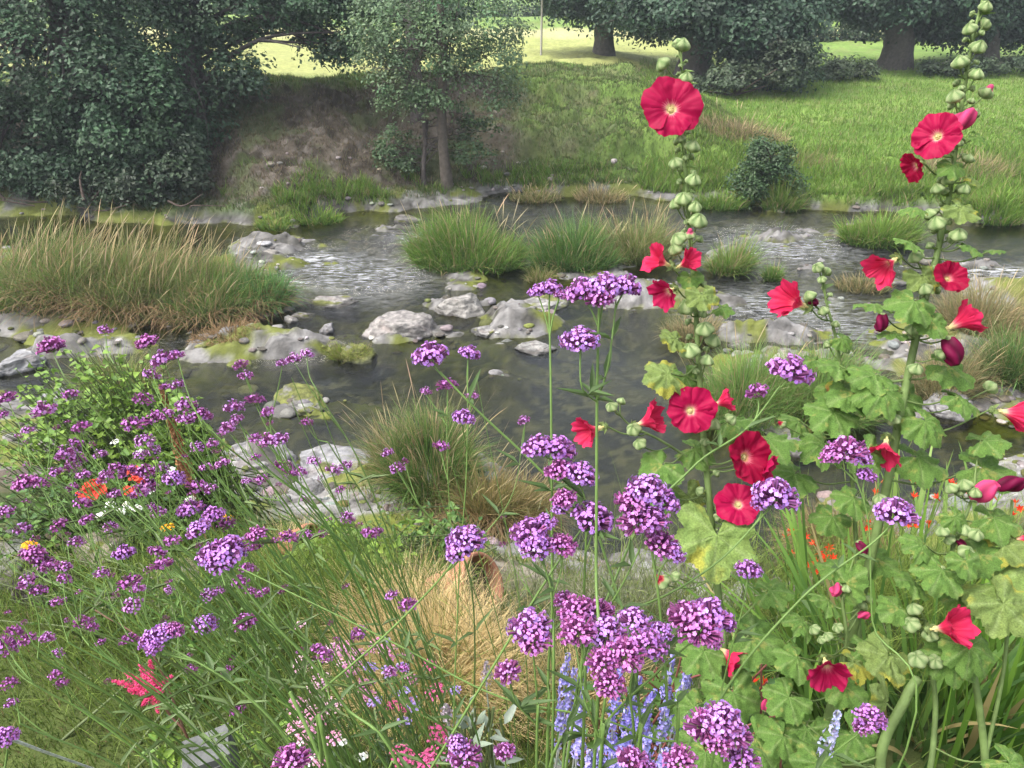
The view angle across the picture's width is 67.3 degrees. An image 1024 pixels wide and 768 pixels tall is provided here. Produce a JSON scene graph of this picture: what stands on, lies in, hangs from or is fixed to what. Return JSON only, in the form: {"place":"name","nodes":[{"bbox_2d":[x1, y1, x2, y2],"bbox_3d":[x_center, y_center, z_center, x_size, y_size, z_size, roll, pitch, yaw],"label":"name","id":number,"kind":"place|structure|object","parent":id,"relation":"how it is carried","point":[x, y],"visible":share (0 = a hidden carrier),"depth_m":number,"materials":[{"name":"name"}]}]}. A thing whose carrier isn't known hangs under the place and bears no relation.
{"place":"outdoors","nodes":[
{"label":"outdoors","id":0,"kind":"place"},
{"bbox_2d":[0,0,1023,767],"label":"ground","id":1,"kind":"structure","parent":0,"point":[636,346],"depth_m":12.81,"materials":[{"name":"plant"}]},
{"bbox_2d":[0,349,54,385],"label":"rock","id":2,"kind":"object","parent":1,"relation":"on","point":[10,375],"visible":0.89,"depth_m":10.65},
{"bbox_2d":[0,199,150,329],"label":"grass tussock","id":3,"kind":"object","parent":1,"relation":"on","point":[7,303],"depth_m":12.00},
{"bbox_2d":[0,0,212,202],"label":"alder tree","id":4,"kind":"object","parent":1,"relation":"on","point":[76,57],"visible":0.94,"depth_m":16.61,"materials":[{"name":"green plant"}]},
{"bbox_2d":[1,200,244,338],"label":"grass tussock","id":5,"kind":"object","parent":1,"relation":"on","point":[113,301],"depth_m":12.02,"materials":[{"name":"plant"}]},
{"bbox_2d":[0,614,249,767],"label":"verbena","id":6,"kind":"object","parent":1,"relation":"on","point":[87,623],"visible":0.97,"depth_m":1.28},
{"bbox_2d":[36,118,218,213],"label":"bush","id":7,"kind":"object","parent":1,"relation":"on","point":[128,188],"visible":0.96,"depth_m":16.66,"materials":[{"name":"green plant"}]},
{"bbox_2d":[3,544,258,767],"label":"verbena","id":8,"kind":"object","parent":1,"relation":"on","point":[37,553],"visible":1,"depth_m":1.45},
{"bbox_2d":[95,609,188,738],"bbox_3d":[-1.022,1.028,2.229,0.272,0.847,0.108,7,30,13],"label":"astilbe","id":9,"kind":"object","parent":1,"relation":"on","point":[140,689],"visible":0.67,"depth_m":2.10,"materials":[{"name":"red plant"}]},
{"bbox_2d":[0,450,289,578],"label":"leafy shrub","id":10,"kind":"object","parent":1,"relation":"on","point":[40,520],"visible":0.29,"depth_m":4.31,"materials":[{"name":"green plant"}]},
{"bbox_2d":[0,344,303,549],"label":"leafy shrub","id":11,"kind":"object","parent":1,"relation":"on","point":[111,417],"visible":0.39,"depth_m":4.95,"materials":[{"name":"green plant"}]},
{"bbox_2d":[0,444,339,767],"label":"verbena","id":12,"kind":"object","parent":1,"relation":"on","point":[30,480],"visible":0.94,"depth_m":1.64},
{"bbox_2d":[0,585,341,767],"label":"lawn grass","id":13,"kind":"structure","parent":1,"relation":"on","point":[71,695],"depth_m":2.81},
{"bbox_2d":[0,324,356,767],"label":"verbena","id":14,"kind":"object","parent":1,"relation":"on","point":[49,345],"visible":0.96,"depth_m":1.60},
{"bbox_2d":[0,546,370,767],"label":"feathery plant","id":15,"kind":"object","parent":1,"relation":"on","point":[99,590],"visible":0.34,"depth_m":2.95,"materials":[{"name":"green plant"}]},
{"bbox_2d":[116,226,301,339],"bbox_3d":[-4.898,-1.662,12.169,3.137,1.308,2.580,0,29,0],"label":"grass tussock","id":16,"kind":"object","parent":1,"relation":"on","point":[205,315],"depth_m":12.03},
{"bbox_2d":[92,556,326,767],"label":"verbena","id":17,"kind":"object","parent":1,"relation":"on","point":[191,669],"visible":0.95,"depth_m":1.26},
{"bbox_2d":[181,723,240,767],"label":"stone block","id":18,"kind":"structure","parent":1,"relation":"on","point":[208,759],"depth_m":2.03,"materials":[{"name":"grey stone"}]},
{"bbox_2d":[137,621,306,767],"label":"verbena","id":19,"kind":"object","parent":1,"relation":"on","point":[152,640],"visible":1,"depth_m":0.88,"materials":[{"name":"purple plant"}]},
{"bbox_2d":[142,711,312,767],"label":"leafy plant","id":20,"kind":"object","parent":1,"relation":"on","point":[168,755],"visible":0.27,"depth_m":2.28,"materials":[{"name":"green plant"}]},
{"bbox_2d":[102,470,366,767],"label":"verbena","id":21,"kind":"object","parent":1,"relation":"on","point":[202,524],"visible":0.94,"depth_m":1.47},
{"bbox_2d":[95,0,391,189],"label":"alder tree","id":22,"kind":"object","parent":1,"relation":"on","point":[196,36],"visible":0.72,"depth_m":17.94,"materials":[{"name":"green plant"}]},
{"bbox_2d":[106,333,395,767],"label":"verbena","id":23,"kind":"object","parent":1,"relation":"on","point":[144,489],"visible":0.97,"depth_m":1.62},
{"bbox_2d":[0,495,519,637],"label":"feathery plant","id":24,"kind":"object","parent":1,"relation":"on","point":[113,566],"visible":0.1,"depth_m":4.01,"materials":[{"name":"green plant"}]},
{"bbox_2d":[0,73,520,201],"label":"dry grass","id":25,"kind":"structure","parent":1,"relation":"on","point":[295,132],"depth_m":18.68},
{"bbox_2d":[214,256,309,324],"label":"grass tussock","id":26,"kind":"object","parent":1,"relation":"on","point":[284,295],"depth_m":12.27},
{"bbox_2d":[190,562,401,767],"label":"verbena","id":27,"kind":"object","parent":1,"relation":"on","point":[211,620],"visible":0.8,"depth_m":1.32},
{"bbox_2d":[0,480,593,767],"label":"feathery plant","id":28,"kind":"object","parent":1,"relation":"on","point":[307,598],"visible":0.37,"depth_m":2.92,"materials":[{"name":"green plant"}]},
{"bbox_2d":[167,350,434,767],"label":"verbena","id":29,"kind":"object","parent":1,"relation":"on","point":[197,414],"visible":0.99,"depth_m":1.44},
{"bbox_2d":[194,534,409,767],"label":"verbena","id":30,"kind":"object","parent":1,"relation":"on","point":[215,552],"visible":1,"depth_m":0.86,"materials":[{"name":"purple plant"}]},
{"bbox_2d":[0,500,629,766],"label":"feathery plant","id":31,"kind":"object","parent":1,"relation":"on","point":[87,648],"visible":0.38,"depth_m":2.88,"materials":[{"name":"green plant"}]},
{"bbox_2d":[298,443,372,481],"bbox_3d":[-1.718,0.998,8.583,1.345,0.586,0.883,0,29,0],"label":"rock","id":32,"kind":"object","parent":1,"relation":"on","point":[311,470],"visible":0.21,"depth_m":8.41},
{"bbox_2d":[232,348,456,767],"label":"verbena","id":33,"kind":"object","parent":1,"relation":"on","point":[276,438],"visible":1,"depth_m":1.45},
{"bbox_2d":[244,524,484,767],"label":"verbena","id":34,"kind":"object","parent":1,"relation":"on","point":[253,534],"visible":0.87,"depth_m":1.37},
{"bbox_2d":[240,448,492,767],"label":"verbena","id":35,"kind":"object","parent":1,"relation":"on","point":[350,519],"visible":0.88,"depth_m":1.51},
{"bbox_2d":[333,637,421,767],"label":"yarrow","id":36,"kind":"object","parent":1,"relation":"on","point":[365,679],"visible":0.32,"depth_m":1.98,"materials":[{"name":"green plant"}]},
{"bbox_2d":[333,381,434,492],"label":"grass tussock","id":37,"kind":"object","parent":1,"relation":"on","point":[376,439],"depth_m":7.97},
{"bbox_2d":[276,514,496,599],"bbox_3d":[-0.745,0.899,4.343,0.983,0.780,1.412,15,32,25],"label":"leafy plant","id":38,"kind":"object","parent":1,"relation":"on","point":[406,529],"visible":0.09,"depth_m":4.09,"materials":[{"name":"green plant"}]},
{"bbox_2d":[271,733,515,767],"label":"verbena","id":39,"kind":"object","parent":1,"relation":"on","point":[462,749],"visible":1,"depth_m":0.81,"materials":[{"name":"purple plant"}]},
{"bbox_2d":[0,58,789,215],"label":"bank grass","id":40,"kind":"structure","parent":1,"relation":"on","point":[548,62],"depth_m":20.12,"materials":[{"name":"plant"}]},
{"bbox_2d":[361,310,436,339],"bbox_3d":[-1.694,-0.746,11.844,1.215,0.628,0.783,0,29,0],"label":"rock","id":41,"kind":"object","parent":1,"relation":"on","point":[405,323],"visible":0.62,"depth_m":11.62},
{"bbox_2d":[153,545,658,767],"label":"feathery plant","id":42,"kind":"object","parent":1,"relation":"on","point":[504,729],"visible":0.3,"depth_m":2.59,"materials":[{"name":"green plant"}]},
{"bbox_2d":[353,0,488,124],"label":"alder tree","id":43,"kind":"object","parent":1,"relation":"on","point":[414,116],"visible":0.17,"depth_m":19.68,"materials":[{"name":"green plant"}]},
{"bbox_2d":[338,361,515,526],"bbox_3d":[-0.887,0.574,7.768,1.920,1.401,1.817,0,29,0],"label":"grass tussock","id":44,"kind":"object","parent":1,"relation":"on","point":[453,438],"depth_m":7.80,"materials":[{"name":"plant"}]},
{"bbox_2d":[332,0,537,189],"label":"alder tree","id":45,"kind":"object","parent":1,"relation":"on","point":[442,26],"visible":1,"depth_m":16.98,"materials":[{"name":"green plant"}]},
{"bbox_2d":[364,99,506,185],"bbox_3d":[-1.804,-5.475,18.303,3.387,2.332,1.559,0,29,0],"label":"alder sapling","id":46,"kind":"object","parent":1,"relation":"on","point":[400,163],"visible":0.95,"depth_m":18.13,"materials":[{"name":"green plant"}]},
{"bbox_2d":[368,501,505,566],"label":"leafy plant","id":47,"kind":"object","parent":1,"relation":"on","point":[454,518],"visible":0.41,"depth_m":5.64,"materials":[{"name":"green plant"}]},
{"bbox_2d":[278,530,611,767],"bbox_3d":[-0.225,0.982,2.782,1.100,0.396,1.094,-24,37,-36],"label":"feather grass","id":48,"kind":"object","parent":1,"relation":"on","point":[465,661],"depth_m":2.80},
{"bbox_2d":[321,524,584,767],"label":"verbena","id":49,"kind":"object","parent":1,"relation":"on","point":[457,539],"visible":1,"depth_m":0.87,"materials":[{"name":"purple plant"}]},
{"bbox_2d":[433,293,484,328],"bbox_3d":[-0.843,-1.156,12.533,0.893,0.623,0.769,0,29,0],"label":"rock","id":50,"kind":"object","parent":1,"relation":"on","point":[461,311],"visible":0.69,"depth_m":12.31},
{"bbox_2d":[216,153,703,211],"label":"shore grass","id":51,"kind":"structure","parent":1,"relation":"on","point":[279,194],"depth_m":17.76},
{"bbox_2d":[383,185,538,277],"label":"grass tussock","id":52,"kind":"object","parent":1,"relation":"on","point":[492,256],"depth_m":14.14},
{"bbox_2d":[424,552,503,608],"bbox_3d":[-0.243,1.008,3.747,0.406,0.386,0.338,0,29,0],"label":"terracotta pot","id":53,"kind":"object","parent":1,"relation":"on","point":[486,566],"visible":0.21,"depth_m":3.79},
{"bbox_2d":[420,345,529,766],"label":"verbena","id":54,"kind":"object","parent":1,"relation":"on","point":[466,414],"visible":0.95,"depth_m":1.15,"materials":[{"name":"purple plant"}]},
{"bbox_2d":[437,691,522,767],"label":"lambs ear","id":55,"kind":"object","parent":1,"relation":"on","point":[488,720],"visible":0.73,"depth_m":1.51},
{"bbox_2d":[423,381,566,767],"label":"verbena","id":56,"kind":"object","parent":1,"relation":"on","point":[556,626],"visible":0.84,"depth_m":1.80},
{"bbox_2d":[421,430,576,548],"bbox_3d":[-0.142,1.030,7.535,1.811,1.041,1.613,0,29,0],"label":"grass tussock","id":57,"kind":"object","parent":1,"relation":"on","point":[523,500],"depth_m":7.50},
{"bbox_2d":[240,568,773,767],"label":"verbena","id":58,"kind":"object","parent":1,"relation":"on","point":[320,729],"visible":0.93,"depth_m":0.95,"materials":[{"name":"green plant"}]},
{"bbox_2d":[0,151,1023,606],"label":"pebbles","id":59,"kind":"object","parent":1,"relation":"on","point":[290,411],"visible":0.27,"depth_m":10.84,"materials":[{"name":"stone"}]},
{"bbox_2d":[410,340,649,752],"bbox_3d":[0.049,0.877,1.304,0.402,2.004,0.095,24,37,37],"label":"verbena","id":60,"kind":"object","parent":1,"relation":"on","point":[427,353],"visible":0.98,"depth_m":0.92,"materials":[{"name":"purple plant"}]},
{"bbox_2d":[491,512,577,767],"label":"verbena","id":61,"kind":"object","parent":1,"relation":"on","point":[537,628],"visible":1,"depth_m":0.82,"materials":[{"name":"purple plant"}]},
{"bbox_2d":[518,278,572,767],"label":"verbena","id":62,"kind":"object","parent":1,"relation":"on","point":[541,288],"visible":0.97,"depth_m":0.90,"materials":[{"name":"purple plant"}]},
{"bbox_2d":[460,604,676,763],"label":"feather grass","id":63,"kind":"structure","parent":1,"relation":"on","point":[590,691],"depth_m":2.76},
{"bbox_2d":[507,199,630,279],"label":"grass tussock","id":64,"kind":"object","parent":1,"relation":"on","point":[563,251],"depth_m":14.04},
{"bbox_2d":[550,652,589,767],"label":"russian sage","id":65,"kind":"object","parent":1,"relation":"on","point":[576,745],"visible":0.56,"depth_m":1.53,"materials":[{"name":"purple plant"}]},
{"bbox_2d":[521,433,622,767],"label":"verbena","id":66,"kind":"object","parent":1,"relation":"on","point":[574,471],"visible":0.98,"depth_m":0.85,"materials":[{"name":"purple plant"}]},
{"bbox_2d":[142,429,1023,625],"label":"garden weeds","id":67,"kind":"object","parent":1,"relation":"on","point":[504,593],"visible":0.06,"depth_m":6.31,"materials":[{"name":"green plant"}]},
{"bbox_2d":[515,0,681,55],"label":"oak tree","id":68,"kind":"object","parent":1,"relation":"on","point":[576,11],"visible":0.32,"depth_m":31.26,"materials":[{"name":"green plant"}]},
{"bbox_2d":[557,271,641,767],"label":"verbena","id":69,"kind":"object","parent":1,"relation":"on","point":[594,290],"visible":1,"depth_m":0.79,"materials":[{"name":"purple plant"}]},
{"bbox_2d":[544,590,673,767],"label":"verbena","id":70,"kind":"object","parent":1,"relation":"on","point":[572,621],"visible":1,"depth_m":0.79,"materials":[{"name":"purple plant"}]},
{"bbox_2d":[353,485,896,765],"bbox_3d":[0.379,1.045,3.177,2.026,1.300,1.972,-8,30,-13],"label":"feathery plant","id":71,"kind":"object","parent":1,"relation":"on","point":[640,595],"visible":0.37,"depth_m":2.98,"materials":[{"name":"green plant"}]},
{"bbox_2d":[604,667,657,767],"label":"russian sage","id":72,"kind":"object","parent":1,"relation":"on","point":[626,717],"visible":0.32,"depth_m":1.48,"materials":[{"name":"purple plant"}]},
{"bbox_2d":[572,192,697,266],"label":"grass tussock","id":73,"kind":"object","parent":1,"relation":"on","point":[639,241],"depth_m":14.40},
{"bbox_2d":[549,596,736,767],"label":"verbena","id":74,"kind":"object","parent":1,"relation":"on","point":[695,615],"visible":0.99,"depth_m":0.83,"materials":[{"name":"purple plant"}]},
{"bbox_2d":[601,473,688,743],"bbox_3d":[0.148,0.966,1.239,0.094,1.912,0.177,0,29,0],"label":"verbena","id":75,"kind":"object","parent":1,"relation":"on","point":[643,493],"visible":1,"depth_m":0.83,"materials":[{"name":"purple plant"}]},
{"bbox_2d":[572,636,785,767],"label":"leafy plant","id":76,"kind":"object","parent":1,"relation":"on","point":[656,682],"visible":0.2,"depth_m":2.20,"materials":[{"name":"green plant"}]},
{"bbox_2d":[562,476,801,767],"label":"verbena","id":77,"kind":"object","parent":1,"relation":"on","point":[782,492],"visible":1,"depth_m":0.91,"materials":[{"name":"purple plant"}]},
{"bbox_2d":[571,37,799,767],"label":"hollyhock","id":78,"kind":"object","parent":1,"relation":"on","point":[671,106],"visible":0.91,"depth_m":1.46,"materials":[{"name":"green plant"}]},
{"bbox_2d":[616,699,762,767],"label":"verbena","id":79,"kind":"object","parent":1,"relation":"on","point":[729,731],"visible":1,"depth_m":0.74,"materials":[{"name":"purple plant"}]},
{"bbox_2d":[565,353,816,767],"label":"verbena","id":80,"kind":"object","parent":1,"relation":"on","point":[784,368],"visible":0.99,"depth_m":0.99,"materials":[{"name":"purple plant"}]},
{"bbox_2d":[584,0,840,92],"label":"oak tree","id":81,"kind":"object","parent":1,"relation":"on","point":[736,30],"visible":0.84,"depth_m":25.79,"materials":[{"name":"green plant"}]},
{"bbox_2d":[700,226,783,279],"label":"grass tussock","id":82,"kind":"object","parent":1,"relation":"on","point":[736,263],"depth_m":13.86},
{"bbox_2d":[698,97,795,142],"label":"grass tussock","id":83,"kind":"object","parent":1,"relation":"on","point":[733,127],"depth_m":20.94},
{"bbox_2d":[671,31,833,95],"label":"bush","id":84,"kind":"object","parent":1,"relation":"on","point":[725,73],"visible":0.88,"depth_m":25.22,"materials":[{"name":"green plant"}]},
{"bbox_2d":[677,321,831,438],"bbox_3d":[2.919,-0.132,9.500,1.924,1.146,1.909,-25,38,-38],"label":"grass tussock","id":85,"kind":"object","parent":1,"relation":"on","point":[741,379],"depth_m":9.49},
{"bbox_2d":[496,449,1023,767],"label":"feathery plant","id":86,"kind":"object","parent":1,"relation":"on","point":[826,593],"visible":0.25,"depth_m":3.04,"materials":[{"name":"green plant"}]},
{"bbox_2d":[722,125,811,209],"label":"bush","id":87,"kind":"object","parent":1,"relation":"on","point":[772,167],"visible":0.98,"depth_m":17.34,"materials":[{"name":"green plant"}]},
{"bbox_2d":[623,463,919,764],"bbox_3d":[0.932,0.735,2.738,1.130,0.894,1.116,-15,32,-26],"label":"iris clump","id":88,"kind":"object","parent":1,"relation":"on","point":[806,690],"visible":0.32,"depth_m":2.71,"materials":[{"name":"green plant"}]},
{"bbox_2d":[759,171,817,212],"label":"grass tussock","id":89,"kind":"object","parent":1,"relation":"on","point":[777,200],"depth_m":17.36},
{"bbox_2d":[685,435,920,767],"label":"verbena","id":90,"kind":"object","parent":1,"relation":"on","point":[857,452],"visible":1,"depth_m":0.97,"materials":[{"name":"purple plant"}]},
{"bbox_2d":[736,322,901,439],"bbox_3d":[3.882,-0.127,9.416,2.315,1.162,2.123,0,29,0],"label":"grass tussock","id":91,"kind":"object","parent":1,"relation":"on","point":[827,376],"depth_m":9.52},
{"bbox_2d":[635,124,1023,230],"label":"rank grass","id":92,"kind":"structure","parent":1,"relation":"on","point":[905,184],"depth_m":18.44,"materials":[{"name":"plant"}]},
{"bbox_2d":[636,56,1023,216],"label":"meadow grass","id":93,"kind":"structure","parent":1,"relation":"on","point":[839,190],"depth_m":22.39,"materials":[{"name":"plant"}]},
{"bbox_2d":[767,262,898,767],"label":"hollyhock","id":94,"kind":"object","parent":1,"relation":"on","point":[785,297],"visible":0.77,"depth_m":1.57,"materials":[{"name":"green plant"}]},
{"bbox_2d":[756,540,921,767],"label":"hollyhock","id":95,"kind":"object","parent":1,"relation":"on","point":[789,738],"visible":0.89,"depth_m":1.42,"materials":[{"name":"green plant"}]},
{"bbox_2d":[810,54,883,81],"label":"bush","id":96,"kind":"object","parent":1,"relation":"on","point":[835,69],"visible":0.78,"depth_m":28.31,"materials":[{"name":"green plant"}]},
{"bbox_2d":[812,703,888,767],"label":"verbena","id":97,"kind":"object","parent":1,"relation":"on","point":[866,710],"visible":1,"depth_m":0.95,"materials":[{"name":"purple plant"}]},
{"bbox_2d":[732,430,1023,621],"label":"feathery plant","id":98,"kind":"object","parent":1,"relation":"on","point":[935,519],"visible":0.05,"depth_m":3.90,"materials":[{"name":"green plant"}]},
{"bbox_2d":[821,202,934,252],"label":"grass tussock","id":99,"kind":"object","parent":1,"relation":"on","point":[880,233],"depth_m":15.25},
{"bbox_2d":[777,518,1023,767],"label":"iris clump","id":100,"kind":"object","parent":1,"relation":"on","point":[902,736],"visible":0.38,"depth_m":2.62,"materials":[{"name":"green plant"}]},
{"bbox_2d":[802,0,1023,723],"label":"hollyhock","id":101,"kind":"object","parent":1,"relation":"on","point":[936,136],"visible":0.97,"depth_m":1.47,"materials":[{"name":"green plant"}]},
{"bbox_2d":[810,0,1018,70],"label":"oak tree","id":102,"kind":"object","parent":1,"relation":"on","point":[901,25],"visible":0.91,"depth_m":29.24,"materials":[{"name":"green plant"}]},
{"bbox_2d":[836,443,1023,622],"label":"iris clump","id":103,"kind":"object","parent":1,"relation":"on","point":[895,489],"visible":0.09,"depth_m":3.88,"materials":[{"name":"green plant"}]},
{"bbox_2d":[856,430,1023,767],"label":"hollyhock","id":104,"kind":"object","parent":1,"relation":"on","point":[959,656],"visible":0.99,"depth_m":1.41,"materials":[{"name":"green plant"}]},
{"bbox_2d":[862,488,1023,767],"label":"iris clump","id":105,"kind":"object","parent":1,"relation":"on","point":[1009,692],"visible":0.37,"depth_m":2.50,"materials":[{"name":"green plant"}]},
{"bbox_2d":[889,309,1022,408],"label":"grass tussock","id":106,"kind":"object","parent":1,"relation":"on","point":[926,388],"depth_m":9.87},
{"bbox_2d":[914,49,1023,76],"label":"bush","id":107,"kind":"object","parent":1,"relation":"on","point":[986,65],"visible":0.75,"depth_m":28.91,"materials":[{"name":"green plant"}]},
{"bbox_2d":[927,257,1023,344],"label":"grass tussock","id":108,"kind":"object","parent":1,"relation":"on","point":[949,313],"depth_m":11.07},
{"bbox_2d":[930,0,1023,61],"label":"oak tree","id":109,"kind":"object","parent":1,"relation":"on","point":[1011,34],"visible":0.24,"depth_m":31.33,"materials":[{"name":"green plant"}]},
{"bbox_2d":[953,313,1023,397],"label":"grass tussock","id":110,"kind":"object","parent":1,"relation":"on","point":[1017,366],"depth_m":9.80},
{"bbox_2d":[967,175,1023,226],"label":"grass tussock","id":111,"kind":"object","parent":1,"relation":"on","point":[1006,213],"depth_m":16.51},
{"bbox_2d":[23,205,1023,371],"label":"water","id":112,"kind":"structure","parent":0,"point":[668,215],"depth_m":13.68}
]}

